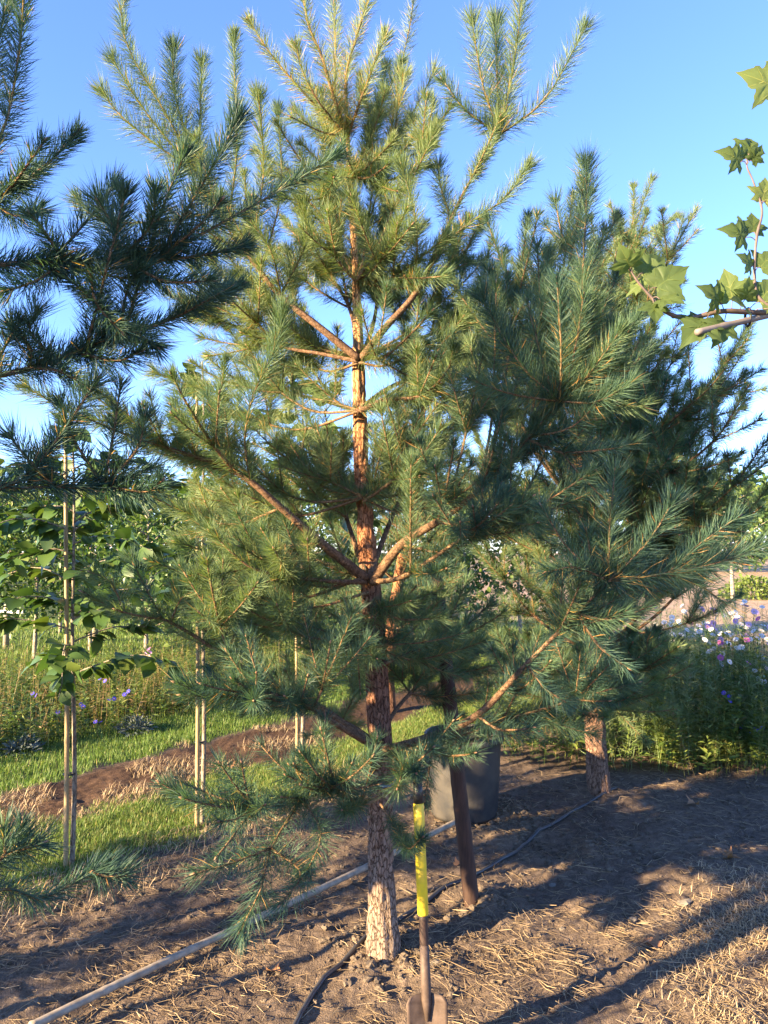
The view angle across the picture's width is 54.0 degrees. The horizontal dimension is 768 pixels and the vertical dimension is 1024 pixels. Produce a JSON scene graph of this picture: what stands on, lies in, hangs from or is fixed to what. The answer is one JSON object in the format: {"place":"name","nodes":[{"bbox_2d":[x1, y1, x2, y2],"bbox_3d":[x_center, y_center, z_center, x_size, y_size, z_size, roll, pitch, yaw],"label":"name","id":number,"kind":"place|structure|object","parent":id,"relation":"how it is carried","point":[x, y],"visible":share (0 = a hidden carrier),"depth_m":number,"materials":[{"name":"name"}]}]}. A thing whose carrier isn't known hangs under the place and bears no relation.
{"place":"outdoors","nodes":[
{"label":"outdoors","id":0,"kind":"place"},
{"bbox_2d":[0,616,569,916],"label":"grass","id":1,"kind":"structure","parent":0,"point":[407,730],"depth_m":5.84,"materials":[{"name":"green plant"}]},
{"bbox_2d":[0,553,767,1023],"bbox_3d":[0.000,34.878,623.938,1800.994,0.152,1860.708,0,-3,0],"label":"ground","id":2,"kind":"structure","parent":0,"point":[654,875],"depth_m":3.41,"materials":[{"name":"soil"}]},
{"bbox_2d":[0,733,45,756],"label":"silver plant","id":3,"kind":"object","parent":2,"relation":"on","point":[33,745],"visible":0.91,"depth_m":5.97,"materials":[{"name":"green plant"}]},
{"bbox_2d":[0,477,58,583],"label":"broadleaf tree","id":4,"kind":"object","parent":2,"relation":"on","point":[17,537],"visible":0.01,"depth_m":37.50,"materials":[{"name":"green plant"}]},
{"bbox_2d":[0,477,59,639],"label":"broadleaf tree","id":5,"kind":"object","parent":2,"relation":"on","point":[4,543],"visible":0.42,"depth_m":10.56,"materials":[{"name":"green plant"}]},
{"bbox_2d":[0,469,94,658],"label":"broadleaf tree","id":6,"kind":"object","parent":2,"relation":"on","point":[43,612],"visible":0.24,"depth_m":11.34,"materials":[{"name":"green plant"}]},
{"bbox_2d":[0,604,98,647],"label":"rail fence","id":7,"kind":"object","parent":2,"relation":"on","point":[6,639],"visible":0.16,"depth_m":12.48,"materials":[{"name":"brown wood"}]},
{"bbox_2d":[62,451,74,868],"bbox_3d":[-1.618,0.681,3.865,0.088,2.331,0.057,0,-3,0],"label":"bamboo stake","id":8,"kind":"object","parent":2,"relation":"on","point":[66,774],"visible":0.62,"depth_m":3.82,"materials":[{"name":"wood"}]},
{"bbox_2d":[17,491,127,632],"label":"broadleaf tree","id":9,"kind":"object","parent":2,"relation":"on","point":[49,590],"visible":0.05,"depth_m":14.82,"materials":[{"name":"green plant"}]},
{"bbox_2d":[55,481,106,566],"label":"broadleaf tree","id":10,"kind":"object","parent":2,"relation":"on","point":[79,543],"visible":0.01,"depth_m":43.41,"materials":[{"name":"green plant"}]},
{"bbox_2d":[79,702,85,731],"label":"cornflower plant","id":11,"kind":"object","parent":2,"relation":"on","point":[83,705],"visible":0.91,"depth_m":6.61,"materials":[{"name":"purple plant"}]},
{"bbox_2d":[22,466,159,647],"bbox_3d":[-4.722,0.733,12.141,2.080,3.139,2.480,-2,-4,35],"label":"broadleaf tree","id":12,"kind":"object","parent":2,"relation":"on","point":[92,547],"visible":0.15,"depth_m":12.04,"materials":[{"name":"green plant"}]},
{"bbox_2d":[0,412,184,865],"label":"young tree","id":13,"kind":"object","parent":2,"relation":"on","point":[56,663],"visible":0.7,"depth_m":3.82,"materials":[{"name":"green plant"}]},
{"bbox_2d":[98,678,106,723],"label":"cornflower plant","id":14,"kind":"object","parent":2,"relation":"on","point":[99,696],"visible":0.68,"depth_m":6.97,"materials":[{"name":"green plant"}]},
{"bbox_2d":[122,689,129,726],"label":"cornflower plant","id":15,"kind":"object","parent":2,"relation":"on","point":[124,693],"visible":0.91,"depth_m":6.82,"materials":[{"name":"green plant"}]},
{"bbox_2d":[56,450,199,653],"bbox_3d":[-3.297,0.695,9.943,2.102,2.964,2.071,0,-3,-9],"label":"broadleaf tree","id":16,"kind":"object","parent":2,"relation":"on","point":[151,530],"visible":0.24,"depth_m":9.80,"materials":[{"name":"green plant"}]},
{"bbox_2d":[102,488,163,581],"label":"broadleaf tree","id":17,"kind":"object","parent":2,"relation":"on","point":[137,539],"visible":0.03,"depth_m":39.12,"materials":[{"name":"green plant"}]},
{"bbox_2d":[114,712,156,736],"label":"silver plant","id":18,"kind":"object","parent":2,"relation":"on","point":[136,725],"visible":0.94,"depth_m":6.61,"materials":[{"name":"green plant"}]},
{"bbox_2d":[138,647,157,710],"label":"cosmos plant","id":19,"kind":"object","parent":2,"relation":"on","point":[148,677],"visible":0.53,"depth_m":7.39,"materials":[{"name":"green plant"}]},
{"bbox_2d":[110,480,190,634],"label":"broadleaf tree","id":20,"kind":"object","parent":2,"relation":"on","point":[165,537],"visible":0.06,"depth_m":14.32,"materials":[{"name":"green plant"}]},
{"bbox_2d":[0,0,354,922],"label":"pine tree","id":21,"kind":"object","parent":2,"relation":"on","point":[130,260],"visible":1,"depth_m":1.84,"materials":[{"name":"green plant"}]},
{"bbox_2d":[163,474,206,560],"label":"broadleaf tree","id":22,"kind":"object","parent":2,"relation":"on","point":[181,523],"visible":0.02,"depth_m":51.14,"materials":[{"name":"green plant"}]},
{"bbox_2d":[194,398,204,827],"bbox_3d":[-1.098,0.577,4.486,0.076,2.640,0.064,0,-3,0],"label":"bamboo stake","id":23,"kind":"object","parent":2,"relation":"on","point":[198,741],"visible":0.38,"depth_m":4.42,"materials":[{"name":"wood"}]},
{"bbox_2d":[161,469,246,617],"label":"broadleaf tree","id":24,"kind":"object","parent":2,"relation":"on","point":[207,479],"visible":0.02,"depth_m":12.57,"materials":[{"name":"green plant"}]},
{"bbox_2d":[135,362,278,822],"bbox_3d":[-1.060,0.477,4.475,0.832,2.802,0.828,1,-3,-19],"label":"young tree","id":25,"kind":"object","parent":2,"relation":"on","point":[182,489],"visible":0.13,"depth_m":4.48,"materials":[{"name":"green plant"}]},
{"bbox_2d":[148,434,304,663],"bbox_3d":[-2.060,0.583,10.346,2.290,3.259,2.689,0,-3,0],"label":"broadleaf tree","id":26,"kind":"object","parent":2,"relation":"on","point":[192,561],"visible":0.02,"depth_m":10.38,"materials":[{"name":"green plant"}]},
{"bbox_2d":[0,629,462,750],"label":"wildflower bed","id":27,"kind":"object","parent":2,"relation":"on","point":[21,684],"visible":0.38,"depth_m":7.37,"materials":[{"name":"green plant"}]},
{"bbox_2d":[28,819,454,1023],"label":"bamboo pole","id":28,"kind":"object","parent":2,"relation":"on","point":[63,1010],"visible":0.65,"depth_m":2.89,"materials":[{"name":"beige wood"}]},
{"bbox_2d":[263,958,281,972],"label":"fallen leaf","id":29,"kind":"object","parent":2,"relation":"on","point":[276,968],"visible":1,"depth_m":2.88,"materials":[{"name":"plant"}]},
{"bbox_2d":[237,481,349,640],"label":"broadleaf tree","id":30,"kind":"object","parent":2,"relation":"on","point":[304,537],"depth_m":13.58,"materials":[{"name":"green plant"}]},
{"bbox_2d":[295,638,298,778],"bbox_3d":[-0.596,1.349,5.214,0.064,1.169,0.077,-3,-4,43],"label":"bamboo stake","id":31,"kind":"object","parent":2,"relation":"on","point":[297,719],"visible":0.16,"depth_m":5.17,"materials":[{"name":"wood"}]},
{"bbox_2d":[250,456,385,659],"bbox_3d":[-1.208,0.663,10.962,2.396,3.177,2.529,-1,-3,13],"label":"broadleaf tree","id":32,"kind":"object","parent":2,"relation":"on","point":[319,525],"visible":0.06,"depth_m":10.60,"materials":[{"name":"green plant"}]},
{"bbox_2d":[261,370,385,774],"bbox_3d":[-0.635,0.381,5.261,1.013,3.070,1.030,-2,-4,36],"label":"young tree","id":33,"kind":"object","parent":2,"relation":"on","point":[342,522],"visible":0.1,"depth_m":5.35,"materials":[{"name":"green plant"}]},
{"bbox_2d":[311,487,387,563],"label":"broadleaf tree","id":34,"kind":"object","parent":2,"relation":"on","point":[342,533],"visible":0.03,"depth_m":57.37,"materials":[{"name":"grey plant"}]},
{"bbox_2d":[0,767,767,1023],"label":"needle litter","id":35,"kind":"object","parent":2,"relation":"on","point":[412,946],"visible":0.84,"depth_m":2.99,"materials":[{"name":"plant"}]},
{"bbox_2d":[0,776,767,1023],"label":"soil clods","id":36,"kind":"object","parent":2,"relation":"on","point":[524,825],"visible":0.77,"depth_m":3.39,"materials":[{"name":"brown soil"}]},
{"bbox_2d":[4,0,767,966],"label":"pine tree","id":37,"kind":"object","parent":2,"relation":"on","point":[504,324],"visible":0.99,"depth_m":2.85,"materials":[{"name":"green plant"}]},
{"bbox_2d":[329,402,472,712],"bbox_3d":[0.142,0.299,7.577,1.496,3.481,1.653,1,-3,-14],"label":"pine tree","id":38,"kind":"object","parent":2,"relation":"on","point":[393,536],"visible":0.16,"depth_m":7.46,"materials":[{"name":"green plant"}]},
{"bbox_2d":[374,482,465,635],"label":"broadleaf tree","id":39,"kind":"object","parent":2,"relation":"on","point":[391,572],"visible":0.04,"depth_m":11.26,"materials":[{"name":"green plant"}]},
{"bbox_2d":[404,755,447,1023],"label":"spade","id":40,"kind":"object","parent":2,"relation":"on","point":[426,1005],"visible":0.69,"depth_m":2.43,"materials":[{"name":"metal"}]},
{"bbox_2d":[430,959,441,964],"bbox_3d":[0.201,1.743,2.913,0.044,0.022,0.036,0,-3,0],"label":"stone","id":41,"kind":"object","parent":2,"relation":"on","point":[436,960],"visible":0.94,"depth_m":2.91,"materials":[{"name":"beige stone"}]},
{"bbox_2d":[430,565,478,906],"bbox_3d":[0.319,1.011,3.417,0.232,1.598,0.073,0,-3,0],"label":"wooden post","id":42,"kind":"object","parent":2,"relation":"on","point":[468,874],"visible":0.54,"depth_m":3.37,"materials":[{"name":"brown wood"}]},
{"bbox_2d":[293,786,619,1023],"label":"irrigation hose","id":43,"kind":"object","parent":2,"relation":"on","point":[323,978],"visible":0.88,"depth_m":3.46,"materials":[{"name":"black rubber"}]},
{"bbox_2d":[394,462,519,627],"bbox_3d":[1.196,0.742,12.194,2.192,3.116,2.066,3,-4,-45],"label":"broadleaf tree","id":44,"kind":"object","parent":2,"relation":"on","point":[479,586],"visible":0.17,"depth_m":12.06,"materials":[{"name":"green plant"}]},
{"bbox_2d":[430,505,492,570],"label":"broadleaf tree","id":45,"kind":"object","parent":2,"relation":"on","point":[464,548],"visible":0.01,"depth_m":59.55,"materials":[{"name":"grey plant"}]},
{"bbox_2d":[424,724,503,824],"bbox_3d":[0.488,1.590,4.592,0.506,0.487,0.486,0,-3,0],"label":"plant pot","id":46,"kind":"object","parent":2,"relation":"on","point":[482,782],"visible":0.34,"depth_m":4.42,"materials":[{"name":"plastic"}]},
{"bbox_2d":[458,478,566,633],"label":"broadleaf tree","id":47,"kind":"object","parent":2,"relation":"on","point":[519,588],"visible":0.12,"depth_m":12.66,"materials":[{"name":"green plant"}]},
{"bbox_2d":[494,472,558,567],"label":"broadleaf tree","id":48,"kind":"object","parent":2,"relation":"on","point":[522,535],"visible":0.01,"depth_m":63.56,"materials":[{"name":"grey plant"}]},
{"bbox_2d":[459,170,767,795],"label":"pine tree","id":49,"kind":"object","parent":2,"relation":"on","point":[671,450],"visible":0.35,"depth_m":4.27,"materials":[{"name":"green plant"}]},
{"bbox_2d":[468,618,767,777],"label":"weed bed","id":50,"kind":"object","parent":2,"relation":"on","point":[722,735],"visible":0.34,"depth_m":5.59,"materials":[{"name":"green plant"}]},
{"bbox_2d":[628,916,636,921],"bbox_3d":[1.072,1.754,3.242,0.036,0.023,0.033,-1,-3,22],"label":"stone","id":51,"kind":"object","parent":2,"relation":"on","point":[633,919],"visible":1,"depth_m":3.23,"materials":[{"name":"grey stone"}]},
{"bbox_2d":[517,592,767,772],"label":"cosmos foliage","id":52,"kind":"object","parent":2,"relation":"on","point":[683,684],"visible":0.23,"depth_m":5.72,"materials":[{"name":"green plant"}]},
{"bbox_2d":[643,932,662,948],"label":"fallen leaf","id":53,"kind":"object","parent":2,"relation":"on","point":[657,944],"visible":1,"depth_m":3.03,"materials":[{"name":"plant"}]},
{"bbox_2d":[644,678,666,764],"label":"cosmos plant","id":54,"kind":"object","parent":2,"relation":"on","point":[654,728],"visible":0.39,"depth_m":5.64,"materials":[{"name":"green plant"}]},
{"bbox_2d":[646,674,671,762],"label":"cosmos plant","id":55,"kind":"object","parent":2,"relation":"on","point":[660,718],"visible":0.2,"depth_m":5.67,"materials":[{"name":"green plant"}]},
{"bbox_2d":[655,604,674,742],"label":"cosmos plant","id":56,"kind":"object","parent":2,"relation":"on","point":[663,687],"visible":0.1,"depth_m":5.84,"materials":[{"name":"green plant"}]},
{"bbox_2d":[661,620,680,740],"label":"cosmos plant","id":57,"kind":"object","parent":2,"relation":"on","point":[662,622],"visible":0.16,"depth_m":6.07,"materials":[{"name":"green plant"}]},
{"bbox_2d":[669,615,687,728],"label":"cosmos plant","id":58,"kind":"object","parent":2,"relation":"on","point":[671,617],"visible":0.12,"depth_m":6.39,"materials":[{"name":"green plant"}]},
{"bbox_2d":[676,604,689,680],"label":"cosmos plant","id":59,"kind":"object","parent":2,"relation":"on","point":[682,628],"visible":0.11,"depth_m":7.30,"materials":[{"name":"green plant"}]},
{"bbox_2d":[677,898,692,906],"bbox_3d":[1.338,1.740,3.349,0.073,0.043,0.051,0,-3,0],"label":"stone","id":60,"kind":"object","parent":2,"relation":"on","point":[684,902],"visible":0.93,"depth_m":3.34,"materials":[{"name":"beige stone"}]},
{"bbox_2d":[678,609,696,734],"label":"cosmos plant","id":61,"kind":"object","parent":2,"relation":"on","point":[684,612],"visible":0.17,"depth_m":6.49,"materials":[{"name":"green plant"}]},
{"bbox_2d":[608,61,767,349],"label":"plane tree","id":62,"kind":"object","parent":2,"relation":"on","point":[661,277],"visible":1,"depth_m":1.98,"materials":[{"name":"green plant"}]},
{"bbox_2d":[694,307,767,335],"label":"bamboo cane","id":63,"kind":"object","parent":62,"relation":"attached to","point":[745,320],"visible":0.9,"depth_m":1.98,"materials":[{"name":"beige wood"}]},
{"bbox_2d":[686,795,698,804],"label":"fallen leaf","id":64,"kind":"object","parent":2,"relation":"on","point":[690,801],"visible":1,"depth_m":4.74,"materials":[{"name":"grey plant"}]},
{"bbox_2d":[690,624,706,703],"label":"cosmos plant","id":65,"kind":"object","parent":2,"relation":"on","point":[700,654],"visible":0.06,"depth_m":6.78,"materials":[{"name":"green plant"}]},
{"bbox_2d":[688,605,719,745],"bbox_3d":[2.594,1.336,6.065,0.258,1.181,0.232,0,-3,0],"label":"cosmos plant","id":66,"kind":"object","parent":2,"relation":"on","point":[699,631],"visible":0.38,"depth_m":6.08,"materials":[{"name":"green plant"}]},
{"bbox_2d":[694,637,722,755],"bbox_3d":[2.499,1.441,5.867,0.243,0.937,0.220,0,-3,0],"label":"cosmos plant","id":67,"kind":"object","parent":2,"relation":"on","point":[705,639],"visible":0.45,"depth_m":5.86,"materials":[{"name":"green plant"}]},
{"bbox_2d":[699,607,725,760],"bbox_3d":[2.542,1.319,5.808,0.214,1.174,0.246,0,-3,0],"label":"cosmos plant","id":68,"kind":"object","parent":2,"relation":"on","point":[703,610],"visible":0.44,"depth_m":5.81,"materials":[{"name":"green plant"}]},
{"bbox_2d":[699,623,726,748],"bbox_3d":[2.543,1.389,5.833,0.205,1.038,0.245,0,-3,0],"label":"cosmos plant","id":69,"kind":"object","parent":2,"relation":"on","point":[707,625],"visible":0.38,"depth_m":5.83,"materials":[{"name":"green plant"}]},
{"bbox_2d":[707,610,727,718],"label":"cosmos plant","id":70,"kind":"object","parent":2,"relation":"on","point":[717,664],"visible":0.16,"depth_m":5.98,"materials":[{"name":"green plant"}]},
{"bbox_2d":[707,633,733,721],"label":"cosmos plant","id":71,"kind":"object","parent":2,"relation":"on","point":[712,634],"visible":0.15,"depth_m":6.19,"materials":[{"name":"green plant"}]},
{"bbox_2d":[710,620,733,729],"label":"cosmos plant","id":72,"kind":"object","parent":2,"relation":"on","point":[711,623],"visible":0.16,"depth_m":6.23,"materials":[{"name":"green plant"}]},
{"bbox_2d":[713,652,732,736],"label":"cosmos plant","id":73,"kind":"object","parent":2,"relation":"on","point":[722,684],"visible":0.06,"depth_m":6.21,"materials":[{"name":"green plant"}]},
{"bbox_2d":[713,640,735,750],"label":"cosmos plant","id":74,"kind":"object","parent":2,"relation":"on","point":[721,657],"visible":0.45,"depth_m":5.78,"materials":[{"name":"green plant"}]},
{"bbox_2d":[721,691,733,767],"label":"cornflower plant","id":75,"kind":"object","parent":2,"relation":"on","point":[728,695],"visible":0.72,"depth_m":5.59,"materials":[{"name":"green plant"}]},
{"bbox_2d":[718,629,738,735],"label":"cosmos plant","id":76,"kind":"object","parent":2,"relation":"on","point":[735,639],"visible":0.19,"depth_m":6.13,"materials":[{"name":"green plant"}]},
{"bbox_2d":[723,847,742,858],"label":"fallen leaf","id":77,"kind":"object","parent":2,"relation":"on","point":[730,854],"visible":0.98,"depth_m":3.88,"materials":[{"name":"brown plant"}]},
{"bbox_2d":[725,610,740,703],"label":"cosmos plant","id":78,"kind":"object","parent":2,"relation":"on","point":[736,632],"visible":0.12,"depth_m":6.86,"materials":[{"name":"green plant"}]},
{"bbox_2d":[721,644,746,765],"bbox_3d":[2.632,1.445,5.651,0.234,0.905,0.201,0,-3,0],"label":"cosmos plant","id":79,"kind":"object","parent":2,"relation":"on","point":[729,661],"visible":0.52,"depth_m":5.65,"materials":[{"name":"green plant"}]},
{"bbox_2d":[725,603,746,700],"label":"cosmos plant","id":80,"kind":"object","parent":2,"relation":"on","point":[740,623],"visible":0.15,"depth_m":6.83,"materials":[{"name":"green plant"}]},
{"bbox_2d":[729,618,745,704],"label":"cosmos plant","id":81,"kind":"object","parent":2,"relation":"on","point":[738,644],"visible":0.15,"depth_m":6.75,"materials":[{"name":"green plant"}]},
{"bbox_2d":[728,604,748,708],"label":"cosmos plant","id":82,"kind":"object","parent":2,"relation":"on","point":[735,619],"visible":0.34,"depth_m":6.41,"materials":[{"name":"green plant"}]},
{"bbox_2d":[725,599,751,730],"bbox_3d":[3.105,1.352,6.614,0.220,1.169,0.340,2,-3,-28],"label":"cosmos plant","id":83,"kind":"object","parent":2,"relation":"on","point":[745,601],"visible":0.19,"depth_m":6.61,"materials":[{"name":"green plant"}]},
{"bbox_2d":[711,474,767,623],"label":"broadleaf tree","id":84,"kind":"object","parent":2,"relation":"on","point":[740,574],"visible":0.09,"depth_m":16.93,"materials":[{"name":"green plant"}]},
{"bbox_2d":[734,615,749,684],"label":"cosmos plant","id":85,"kind":"object","parent":2,"relation":"on","point":[738,616],"visible":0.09,"depth_m":6.82,"materials":[{"name":"green plant"}]},
{"bbox_2d":[718,574,767,599],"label":"shrub","id":86,"kind":"object","parent":2,"relation":"on","point":[748,585],"visible":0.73,"depth_m":25.66,"materials":[{"name":"green plant"}]},
{"bbox_2d":[719,464,767,571],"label":"broadleaf tree","id":87,"kind":"object","parent":2,"relation":"on","point":[762,481],"visible":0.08,"depth_m":59.52,"materials":[{"name":"green plant"}]},
{"bbox_2d":[734,629,756,731],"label":"cosmos plant","id":88,"kind":"object","parent":2,"relation":"on","point":[752,631],"visible":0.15,"depth_m":6.34,"materials":[{"name":"green plant"}]},
{"bbox_2d":[737,636,756,766],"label":"plant","id":89,"kind":"object","parent":2,"relation":"on","point":[747,693],"visible":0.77,"depth_m":5.62,"materials":[{"name":"green plant"}]},
{"bbox_2d":[736,608,761,721],"bbox_3d":[2.947,1.351,6.046,0.228,1.150,0.266,0,-3,0],"label":"cosmos plant","id":90,"kind":"object","parent":2,"relation":"on","point":[753,611],"visible":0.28,"depth_m":6.05,"materials":[{"name":"green plant"}]},
{"bbox_2d":[735,610,764,704],"bbox_3d":[3.148,1.387,6.522,0.275,1.091,0.225,-2,-4,38],"label":"cosmos plant","id":91,"kind":"object","parent":2,"relation":"on","point":[750,636],"visible":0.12,"depth_m":6.53,"materials":[{"name":"green plant"}]},
{"bbox_2d":[733,472,767,568],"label":"broadleaf tree","id":92,"kind":"object","parent":2,"relation":"on","point":[765,515],"visible":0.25,"depth_m":54.85,"materials":[{"name":"green plant"}]},
{"bbox_2d":[740,637,763,753],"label":"cosmos plant","id":93,"kind":"object","parent":2,"relation":"on","point":[748,639],"visible":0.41,"depth_m":5.77,"materials":[{"name":"green plant"}]},
{"bbox_2d":[737,628,767,757],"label":"cosmos plant","id":94,"kind":"object","parent":2,"relation":"on","point":[766,639],"visible":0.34,"depth_m":5.87,"materials":[{"name":"green plant"}]},
{"bbox_2d":[742,633,767,719],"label":"cosmos plant","id":95,"kind":"object","parent":2,"relation":"on","point":[751,638],"visible":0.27,"depth_m":6.14,"materials":[{"name":"green plant"}]},
{"bbox_2d":[746,616,764,717],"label":"cosmos plant","id":96,"kind":"object","parent":2,"relation":"on","point":[757,618],"visible":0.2,"depth_m":6.17,"materials":[{"name":"green plant"}]},
{"bbox_2d":[749,669,766,747],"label":"cosmos plant","id":97,"kind":"object","parent":2,"relation":"on","point":[755,671],"visible":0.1,"depth_m":6.05,"materials":[{"name":"green plant"}]},
{"bbox_2d":[752,605,767,659],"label":"cosmos plant","id":98,"kind":"object","parent":2,"relation":"on","point":[763,625],"visible":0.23,"depth_m":6.88,"materials":[{"name":"green plant"}]},
{"bbox_2d":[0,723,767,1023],"bbox_3d":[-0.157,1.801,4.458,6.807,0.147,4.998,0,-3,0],"label":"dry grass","id":99,"kind":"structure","parent":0,"point":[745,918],"depth_m":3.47,"materials":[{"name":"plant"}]},
{"bbox_2d":[0,0,767,552],"label":"sky","id":100,"kind":"structure","parent":0,"point":[658,87],"materials":[{"name":"blue"}]}
]}

